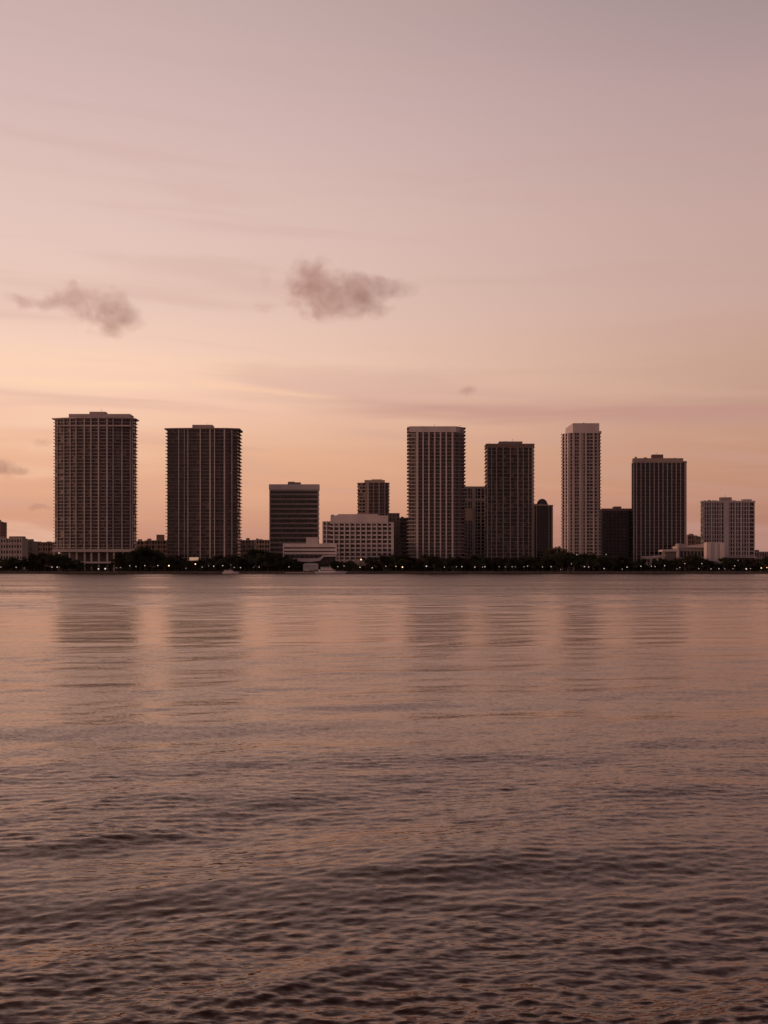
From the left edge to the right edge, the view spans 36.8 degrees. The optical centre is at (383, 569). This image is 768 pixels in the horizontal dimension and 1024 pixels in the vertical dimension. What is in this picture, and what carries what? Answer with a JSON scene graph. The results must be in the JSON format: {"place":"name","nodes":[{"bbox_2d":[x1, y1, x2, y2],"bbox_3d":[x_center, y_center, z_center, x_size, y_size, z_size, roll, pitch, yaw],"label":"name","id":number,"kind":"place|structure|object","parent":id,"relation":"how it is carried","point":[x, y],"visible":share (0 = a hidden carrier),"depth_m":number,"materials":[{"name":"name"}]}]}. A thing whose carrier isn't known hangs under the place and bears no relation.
{"place":"outdoors","nodes":[
{"label":"outdoors","id":0,"kind":"place"},
{"bbox_2d":[0,520,6,537],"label":"tower","id":1,"kind":"structure","parent":0,"point":[3,528],"depth_m":1127.95,"materials":[{"name":"brown concrete"}]},
{"bbox_2d":[0,536,27,571],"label":"building","id":2,"kind":"structure","parent":0,"point":[14,546],"depth_m":1090.00,"materials":[{"name":"concrete"}]},
{"bbox_2d":[28,539,37,570],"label":"building","id":3,"kind":"structure","parent":0,"point":[32,546],"depth_m":1132.50,"materials":[{"name":"brown concrete"}]},
{"bbox_2d":[38,541,57,570],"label":"building","id":4,"kind":"structure","parent":0,"point":[47,547],"depth_m":1179.93,"materials":[{"name":"brown concrete"}]},
{"bbox_2d":[52,412,138,571],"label":"apartment tower","id":5,"kind":"structure","parent":0,"point":[95,470],"depth_m":1063.24,"materials":[{"name":"concrete"}]},
{"bbox_2d":[55,421,135,548],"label":"windows","id":6,"kind":"structure","parent":5,"relation":"in","point":[93,433],"depth_m":1063.37,"materials":[{"name":"black glass"}]},
{"bbox_2d":[136,539,145,549],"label":"building","id":7,"kind":"structure","parent":0,"point":[141,543],"depth_m":1209.93,"materials":[{"name":"brown concrete"}]},
{"bbox_2d":[146,535,166,568],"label":"building","id":8,"kind":"structure","parent":0,"point":[159,543],"depth_m":1180.00,"materials":[{"name":"brown concrete"}]},
{"bbox_2d":[152,550,165,571],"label":"tree","id":9,"kind":"object","parent":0,"point":[158,552],"visible":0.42,"depth_m":1017.89,"materials":[{"name":"green plant"}]},
{"bbox_2d":[164,425,242,571],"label":"apartment tower","id":10,"kind":"structure","parent":0,"point":[203,516],"depth_m":1075.26,"materials":[{"name":"concrete"}]},
{"bbox_2d":[168,431,239,570],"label":"windows","id":11,"kind":"structure","parent":10,"relation":"in","point":[235,455],"depth_m":1075.38,"materials":[{"name":"black glass"}]},
{"bbox_2d":[204,557,213,570],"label":"tree","id":12,"kind":"object","parent":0,"point":[208,560],"visible":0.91,"depth_m":1018.81,"materials":[{"name":"green plant"}]},
{"bbox_2d":[240,538,255,569],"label":"building","id":13,"kind":"structure","parent":0,"point":[248,544],"depth_m":1199.93,"materials":[{"name":"brown concrete"}]},
{"bbox_2d":[256,538,268,570],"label":"building","id":14,"kind":"structure","parent":0,"point":[261,544],"depth_m":1229.93,"materials":[{"name":"brown concrete"}]},
{"bbox_2d":[269,482,319,571],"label":"office building","id":15,"kind":"structure","parent":0,"point":[293,512],"depth_m":1089.88,"materials":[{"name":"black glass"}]},
{"bbox_2d":[283,537,337,570],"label":"terraced building","id":16,"kind":"structure","parent":0,"point":[311,550],"depth_m":1035.00,"materials":[{"name":"concrete"}]},
{"bbox_2d":[303,563,318,571],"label":"marquee","id":17,"kind":"object","parent":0,"point":[307,567],"visible":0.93,"depth_m":1014.00,"materials":[{"name":"fabric"}]},
{"bbox_2d":[346,562,357,568],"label":"tree","id":18,"kind":"object","parent":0,"point":[352,565],"visible":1,"depth_m":1012.19,"materials":[{"name":"green plant"}]},
{"bbox_2d":[322,514,393,571],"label":"hotel","id":19,"kind":"structure","parent":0,"point":[356,538],"depth_m":1069.45,"materials":[{"name":"concrete"}]},
{"bbox_2d":[337,553,390,558],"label":"windows","id":20,"kind":"structure","parent":19,"relation":"in","point":[357,554],"depth_m":1069.88,"materials":[{"name":"black glass"}]},
{"bbox_2d":[357,479,389,515],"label":"apartment tower","id":21,"kind":"structure","parent":0,"point":[373,496],"depth_m":1260.05,"materials":[{"name":"brown concrete"}]},
{"bbox_2d":[370,560,380,570],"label":"tree","id":22,"kind":"object","parent":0,"point":[376,562],"visible":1,"depth_m":1011.49,"materials":[{"name":"green plant"}]},
{"bbox_2d":[0,574,767,1023],"bbox_3d":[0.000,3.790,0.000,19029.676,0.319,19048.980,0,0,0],"label":"water","id":23,"kind":"structure","parent":0,"point":[382,798],"depth_m":19.16,"materials":[{"name":"brown liquid"}]},
{"bbox_2d":[222,570,238,573],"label":"motorboat","id":24,"kind":"object","parent":23,"relation":"on","point":[228,572],"visible":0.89,"depth_m":989.69,"materials":[{"name":"white plastic"}]},
{"bbox_2d":[315,565,346,573],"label":"motor yacht","id":25,"kind":"object","parent":23,"relation":"on","point":[326,570],"visible":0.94,"depth_m":987.47,"materials":[{"name":"white plastic"}]},
{"bbox_2d":[0,573,767,573],"bbox_3d":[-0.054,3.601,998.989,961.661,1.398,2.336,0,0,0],"label":"rocks","id":26,"kind":"object","parent":23,"relation":"in","point":[387,573],"visible":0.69,"depth_m":998.67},
{"bbox_2d":[0,0,767,553],"label":"sky","id":27,"kind":"structure","parent":0,"point":[320,231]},
{"bbox_2d":[388,513,399,571],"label":"apartment block","id":28,"kind":"structure","parent":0,"point":[394,518],"depth_m":1110.00,"materials":[{"name":"brown concrete"}]},
{"bbox_2d":[400,517,407,570],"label":"apartment block","id":29,"kind":"structure","parent":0,"point":[403,537],"depth_m":1124.93,"materials":[{"name":"concrete"}]},
{"bbox_2d":[407,424,465,571],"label":"apartment tower","id":30,"kind":"structure","parent":0,"point":[436,471],"depth_m":1054.93,"materials":[{"name":"grey concrete"}]},
{"bbox_2d":[408,429,463,570],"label":"windows","id":31,"kind":"structure","parent":30,"relation":"in","point":[425,446],"depth_m":1054.84,"materials":[{"name":"black glass"}]},
{"bbox_2d":[464,486,484,569],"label":"apartment tower","id":32,"kind":"structure","parent":0,"point":[474,526],"depth_m":1149.50,"materials":[{"name":"concrete"}]},
{"bbox_2d":[464,524,483,569],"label":"windows","id":33,"kind":"structure","parent":32,"relation":"in","point":[465,531],"depth_m":1150.06,"materials":[{"name":"black glass"}]},
{"bbox_2d":[484,439,534,571],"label":"apartment tower","id":34,"kind":"structure","parent":0,"point":[509,498],"depth_m":1079.93,"materials":[{"name":"brown concrete"}]},
{"bbox_2d":[486,448,531,570],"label":"windows","id":35,"kind":"structure","parent":34,"relation":"in","point":[489,471],"depth_m":1079.85,"materials":[{"name":"black glass"}]},
{"bbox_2d":[534,504,535,564],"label":"apartment block","id":36,"kind":"structure","parent":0,"point":[534,532],"depth_m":1115.00,"materials":[{"name":"concrete"}]},
{"bbox_2d":[561,423,600,571],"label":"apartment tower","id":37,"kind":"structure","parent":0,"point":[581,487],"depth_m":1064.93,"materials":[{"name":"concrete"}]},
{"bbox_2d":[563,460,599,569],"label":"windows","id":38,"kind":"structure","parent":37,"relation":"in","point":[591,461],"depth_m":1064.93,"materials":[{"name":"black glass"}]},
{"bbox_2d":[600,506,631,571],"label":"office building","id":39,"kind":"structure","parent":0,"point":[616,531],"depth_m":1094.93,"materials":[{"name":"black glass"}]},
{"bbox_2d":[603,552,631,570],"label":"windows","id":40,"kind":"structure","parent":39,"relation":"in","point":[603,552],"depth_m":1094.98,"materials":[{"name":"black glass"}]},
{"bbox_2d":[616,560,628,570],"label":"tree","id":41,"kind":"object","parent":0,"point":[621,562],"visible":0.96,"depth_m":1014.00,"materials":[{"name":"green plant"}]},
{"bbox_2d":[624,557,632,570],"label":"tree","id":42,"kind":"object","parent":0,"point":[627,560],"visible":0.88,"depth_m":1012.96,"materials":[{"name":"green plant"}]},
{"bbox_2d":[631,454,686,571],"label":"office tower","id":43,"kind":"structure","parent":0,"point":[659,501],"depth_m":1084.93,"materials":[{"name":"concrete"}]},
{"bbox_2d":[634,487,682,570],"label":"windows","id":44,"kind":"structure","parent":43,"relation":"in","point":[638,491],"depth_m":1084.87,"materials":[{"name":"black glass"}]},
{"bbox_2d":[687,534,695,544],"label":"building","id":45,"kind":"structure","parent":0,"point":[691,539],"depth_m":1229.93,"materials":[{"name":"brown concrete"}]},
{"bbox_2d":[700,497,754,571],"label":"hotel","id":46,"kind":"structure","parent":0,"point":[729,522],"depth_m":1094.70,"materials":[{"name":"concrete"}]},
{"bbox_2d":[701,503,753,570],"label":"windows","id":47,"kind":"structure","parent":46,"relation":"in","point":[701,503],"depth_m":1094.98,"materials":[{"name":"black glass"}]},
{"bbox_2d":[755,550,767,569],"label":"building","id":48,"kind":"structure","parent":0,"point":[759,555],"depth_m":1120.00,"materials":[{"name":"concrete"}]},
{"bbox_3d":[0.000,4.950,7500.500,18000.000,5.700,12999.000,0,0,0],"label":"ground","id":49,"kind":"structure","parent":0,"visible":0},
{"bbox_2d":[0,557,15,571],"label":"tree","id":50,"kind":"object","parent":49,"relation":"on","point":[11,563],"visible":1,"depth_m":1009.44,"materials":[{"name":"green plant"}]},
{"bbox_2d":[8,557,25,571],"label":"tree","id":51,"kind":"object","parent":49,"relation":"on","point":[16,560],"visible":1,"depth_m":1010.98,"materials":[{"name":"green plant"}]},
{"bbox_2d":[24,553,44,571],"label":"tree","id":52,"kind":"object","parent":49,"relation":"on","point":[32,556],"visible":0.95,"depth_m":1009.29,"materials":[{"name":"green plant"}]},
{"bbox_2d":[36,555,52,571],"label":"tree","id":53,"kind":"object","parent":49,"relation":"on","point":[46,559],"visible":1,"depth_m":1007.98,"materials":[{"name":"green plant"}]},
{"bbox_2d":[51,556,65,569],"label":"tree","id":54,"kind":"object","parent":49,"relation":"on","point":[59,559],"visible":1,"depth_m":1011.19,"materials":[{"name":"green plant"}]},
{"bbox_2d":[111,557,124,569],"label":"tree","id":55,"kind":"object","parent":49,"relation":"on","point":[116,560],"visible":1,"depth_m":1010.12,"materials":[{"name":"green plant"}]},
{"bbox_2d":[113,552,128,570],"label":"tree","id":56,"kind":"object","parent":49,"relation":"on","point":[118,554],"visible":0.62,"depth_m":1023.74,"materials":[{"name":"green plant"}]},
{"bbox_2d":[116,561,129,568],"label":"tree","id":57,"kind":"object","parent":49,"relation":"on","point":[122,565],"visible":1,"depth_m":1010.37,"materials":[{"name":"green plant"}]},
{"bbox_2d":[125,552,135,571],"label":"tree","id":58,"kind":"object","parent":49,"relation":"on","point":[127,558],"visible":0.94,"depth_m":1008.35,"materials":[{"name":"green plant"}]},
{"bbox_2d":[127,545,150,570],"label":"tree","id":59,"kind":"object","parent":49,"relation":"on","point":[145,548],"visible":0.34,"depth_m":1021.22,"materials":[{"name":"green plant"}]},
{"bbox_2d":[127,548,151,571],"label":"tree","id":60,"kind":"object","parent":49,"relation":"on","point":[140,552],"visible":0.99,"depth_m":1006.09,"materials":[{"name":"green plant"}]},
{"bbox_2d":[138,551,160,571],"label":"tree","id":61,"kind":"object","parent":49,"relation":"on","point":[151,554],"visible":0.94,"depth_m":1007.96,"materials":[{"name":"green plant"}]},
{"bbox_2d":[153,554,165,569],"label":"tree","id":62,"kind":"object","parent":49,"relation":"on","point":[160,557],"visible":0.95,"depth_m":1014.35,"materials":[{"name":"green plant"}]},
{"bbox_2d":[169,555,181,568],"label":"tree","id":63,"kind":"object","parent":49,"relation":"on","point":[175,558],"visible":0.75,"depth_m":1022.15,"materials":[{"name":"green plant"}]},
{"bbox_2d":[193,559,204,568],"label":"tree","id":64,"kind":"object","parent":49,"relation":"on","point":[200,562],"visible":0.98,"depth_m":1011.94,"materials":[{"name":"green plant"}]},
{"bbox_2d":[214,558,228,567],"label":"tree","id":65,"kind":"object","parent":49,"relation":"on","point":[219,561],"visible":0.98,"depth_m":1007.78,"materials":[{"name":"green plant"}]},
{"bbox_2d":[219,557,231,569],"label":"tree","id":66,"kind":"object","parent":49,"relation":"on","point":[225,561],"visible":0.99,"depth_m":1008.94,"materials":[{"name":"green plant"}]},
{"bbox_2d":[245,554,267,571],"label":"tree","id":67,"kind":"object","parent":49,"relation":"on","point":[255,561],"visible":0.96,"depth_m":1008.88,"materials":[{"name":"green plant"}]},
{"bbox_2d":[248,548,266,570],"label":"tree","id":68,"kind":"object","parent":49,"relation":"on","point":[251,551],"visible":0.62,"depth_m":1021.04,"materials":[{"name":"green plant"}]},
{"bbox_2d":[255,555,268,570],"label":"tree","id":69,"kind":"object","parent":49,"relation":"on","point":[260,561],"visible":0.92,"depth_m":1008.31,"materials":[{"name":"green plant"}]},
{"bbox_2d":[256,553,276,571],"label":"tree","id":70,"kind":"object","parent":49,"relation":"on","point":[266,563],"visible":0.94,"depth_m":1008.23,"materials":[{"name":"green plant"}]},
{"bbox_2d":[273,556,287,569],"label":"tree","id":71,"kind":"object","parent":49,"relation":"on","point":[277,562],"visible":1,"depth_m":1007.78,"materials":[{"name":"green plant"}]},
{"bbox_2d":[282,558,297,571],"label":"tree","id":72,"kind":"object","parent":49,"relation":"on","point":[294,560],"visible":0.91,"depth_m":1013.64,"materials":[{"name":"green plant"}]},
{"bbox_2d":[358,557,373,568],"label":"tree","id":73,"kind":"object","parent":49,"relation":"on","point":[370,561],"visible":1,"depth_m":1008.00,"materials":[{"name":"green plant"}]},
{"bbox_2d":[0,560,767,571],"bbox_3d":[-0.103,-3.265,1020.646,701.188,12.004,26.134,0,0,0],"label":"undergrowth","id":74,"kind":"object","parent":49,"relation":"on","point":[461,569],"visible":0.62,"depth_m":1027.81,"materials":[{"name":"green plant"}]},
{"bbox_2d":[555,554,570,569],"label":"tree","id":75,"kind":"object","parent":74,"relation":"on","point":[563,558],"visible":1,"depth_m":1007.14,"materials":[{"name":"green plant"}]},
{"bbox_2d":[0,572,767,573],"bbox_3d":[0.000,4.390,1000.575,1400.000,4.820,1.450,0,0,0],"label":"seawall","id":76,"kind":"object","parent":49,"relation":"on","point":[391,572],"visible":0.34,"depth_m":1000.00,"materials":[{"name":"concrete"}]},
{"bbox_2d":[381,559,395,567],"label":"tree","id":77,"kind":"object","parent":49,"relation":"on","point":[389,561],"visible":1,"depth_m":1007.91,"materials":[{"name":"green plant"}]},
{"bbox_2d":[385,554,396,571],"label":"tree","id":78,"kind":"object","parent":49,"relation":"on","point":[392,557],"visible":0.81,"depth_m":1015.36,"materials":[{"name":"green plant"}]},
{"bbox_2d":[398,555,412,571],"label":"tree","id":79,"kind":"object","parent":49,"relation":"on","point":[404,557],"visible":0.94,"depth_m":1014.57,"materials":[{"name":"green plant"}]},
{"bbox_2d":[416,556,432,570],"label":"tree","id":80,"kind":"object","parent":49,"relation":"on","point":[424,559],"visible":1,"depth_m":1011.49,"materials":[{"name":"green plant"}]},
{"bbox_2d":[434,556,444,571],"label":"tree","id":81,"kind":"object","parent":49,"relation":"on","point":[441,561],"visible":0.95,"depth_m":1013.66,"materials":[{"name":"green plant"}]},
{"bbox_2d":[449,556,463,570],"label":"tree","id":82,"kind":"object","parent":49,"relation":"on","point":[457,558],"visible":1,"depth_m":1010.24,"materials":[{"name":"green plant"}]},
{"bbox_2d":[471,559,485,571],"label":"tree","id":83,"kind":"object","parent":49,"relation":"on","point":[482,564],"visible":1,"depth_m":1009.80,"materials":[{"name":"green plant"}]},
{"bbox_2d":[472,555,490,570],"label":"tree","id":84,"kind":"object","parent":49,"relation":"on","point":[480,557],"visible":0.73,"depth_m":1015.61,"materials":[{"name":"green plant"}]},
{"bbox_2d":[503,557,517,571],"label":"tree","id":85,"kind":"object","parent":49,"relation":"on","point":[511,560],"visible":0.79,"depth_m":1015.54,"materials":[{"name":"green plant"}]},
{"bbox_2d":[513,559,527,567],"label":"tree","id":86,"kind":"object","parent":49,"relation":"on","point":[523,563],"visible":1,"depth_m":1011.70,"materials":[{"name":"green plant"}]},
{"bbox_2d":[517,555,532,570],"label":"tree","id":87,"kind":"object","parent":49,"relation":"on","point":[524,558],"visible":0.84,"depth_m":1020.20,"materials":[{"name":"green plant"}]},
{"bbox_2d":[534,499,552,571],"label":"office tower","id":88,"kind":"structure","parent":49,"relation":"on","point":[543,524],"depth_m":1069.93,"materials":[{"name":"brown concrete"}]},
{"bbox_2d":[539,548,556,571],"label":"tree","id":89,"kind":"object","parent":49,"relation":"on","point":[546,554],"visible":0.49,"depth_m":1022.60,"materials":[{"name":"green plant"}]},
{"bbox_2d":[549,553,564,571],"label":"tree","id":90,"kind":"object","parent":49,"relation":"on","point":[553,557],"visible":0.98,"depth_m":1010.99,"materials":[{"name":"green plant"}]},
{"bbox_2d":[547,548,569,571],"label":"tree","id":91,"kind":"object","parent":49,"relation":"on","point":[561,552],"visible":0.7,"depth_m":1021.51,"materials":[{"name":"green plant"}]},
{"bbox_2d":[569,556,581,566],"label":"tree","id":92,"kind":"object","parent":49,"relation":"on","point":[574,562],"visible":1,"depth_m":1007.98,"materials":[{"name":"green plant"}]},
{"bbox_2d":[573,559,586,570],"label":"tree","id":93,"kind":"object","parent":49,"relation":"on","point":[581,565],"visible":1,"depth_m":1010.20,"materials":[{"name":"green plant"}]},
{"bbox_2d":[581,553,596,570],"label":"tree","id":94,"kind":"object","parent":49,"relation":"on","point":[584,555],"visible":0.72,"depth_m":1022.84,"materials":[{"name":"green plant"}]},
{"bbox_2d":[585,557,599,567],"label":"tree","id":95,"kind":"object","parent":49,"relation":"on","point":[594,562],"visible":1,"depth_m":1006.75,"materials":[{"name":"green plant"}]},
{"bbox_2d":[598,558,606,567],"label":"tree","id":96,"kind":"object","parent":49,"relation":"on","point":[601,561],"visible":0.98,"depth_m":1009.30,"materials":[{"name":"green plant"}]},
{"bbox_2d":[629,561,640,571],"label":"tree","id":97,"kind":"object","parent":49,"relation":"on","point":[635,563],"visible":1,"depth_m":1007.35,"materials":[{"name":"green plant"}]},
{"bbox_2d":[642,555,665,571],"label":"fan pavilion","id":98,"kind":"structure","parent":49,"relation":"on","point":[649,562],"depth_m":1032.21,"materials":[{"name":"concrete"}]},
{"bbox_2d":[652,558,665,566],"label":"tree","id":99,"kind":"object","parent":49,"relation":"on","point":[655,562],"visible":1,"depth_m":1014.79,"materials":[{"name":"green plant"}]},
{"bbox_2d":[655,558,672,570],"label":"tree","id":100,"kind":"object","parent":49,"relation":"on","point":[664,560],"visible":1,"depth_m":1013.55,"materials":[{"name":"green plant"}]},
{"bbox_2d":[659,543,703,569],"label":"waterfront hall","id":101,"kind":"structure","parent":49,"relation":"on","point":[678,550],"depth_m":1051.85,"materials":[{"name":"concrete"}]},
{"bbox_2d":[677,560,691,570],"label":"tree","id":102,"kind":"object","parent":49,"relation":"on","point":[683,565],"visible":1,"depth_m":1010.42,"materials":[{"name":"green plant"}]},
{"bbox_2d":[679,555,692,569],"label":"tree","id":103,"kind":"object","parent":49,"relation":"on","point":[689,558],"visible":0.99,"depth_m":1011.06,"materials":[{"name":"green plant"}]},
{"bbox_2d":[692,555,705,570],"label":"tree","id":104,"kind":"object","parent":49,"relation":"on","point":[695,558],"visible":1,"depth_m":1013.04,"materials":[{"name":"green plant"}]},
{"bbox_2d":[704,542,724,569],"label":"white annex","id":105,"kind":"object","parent":49,"relation":"on","point":[714,551],"visible":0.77,"depth_m":1040.70,"materials":[{"name":"concrete"}]},
{"bbox_2d":[719,557,738,569],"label":"tree","id":106,"kind":"object","parent":49,"relation":"on","point":[723,561],"visible":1,"depth_m":1011.21,"materials":[{"name":"green plant"}]},
{"bbox_2d":[725,556,755,568],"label":"hotel podium","id":107,"kind":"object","parent":49,"relation":"on","point":[740,558],"visible":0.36,"depth_m":1060.50,"materials":[{"name":"grey concrete"}]},
{"bbox_2d":[758,561,767,571],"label":"tree","id":108,"kind":"object","parent":49,"relation":"on","point":[764,564],"visible":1,"depth_m":1009.21,"materials":[{"name":"green plant"}]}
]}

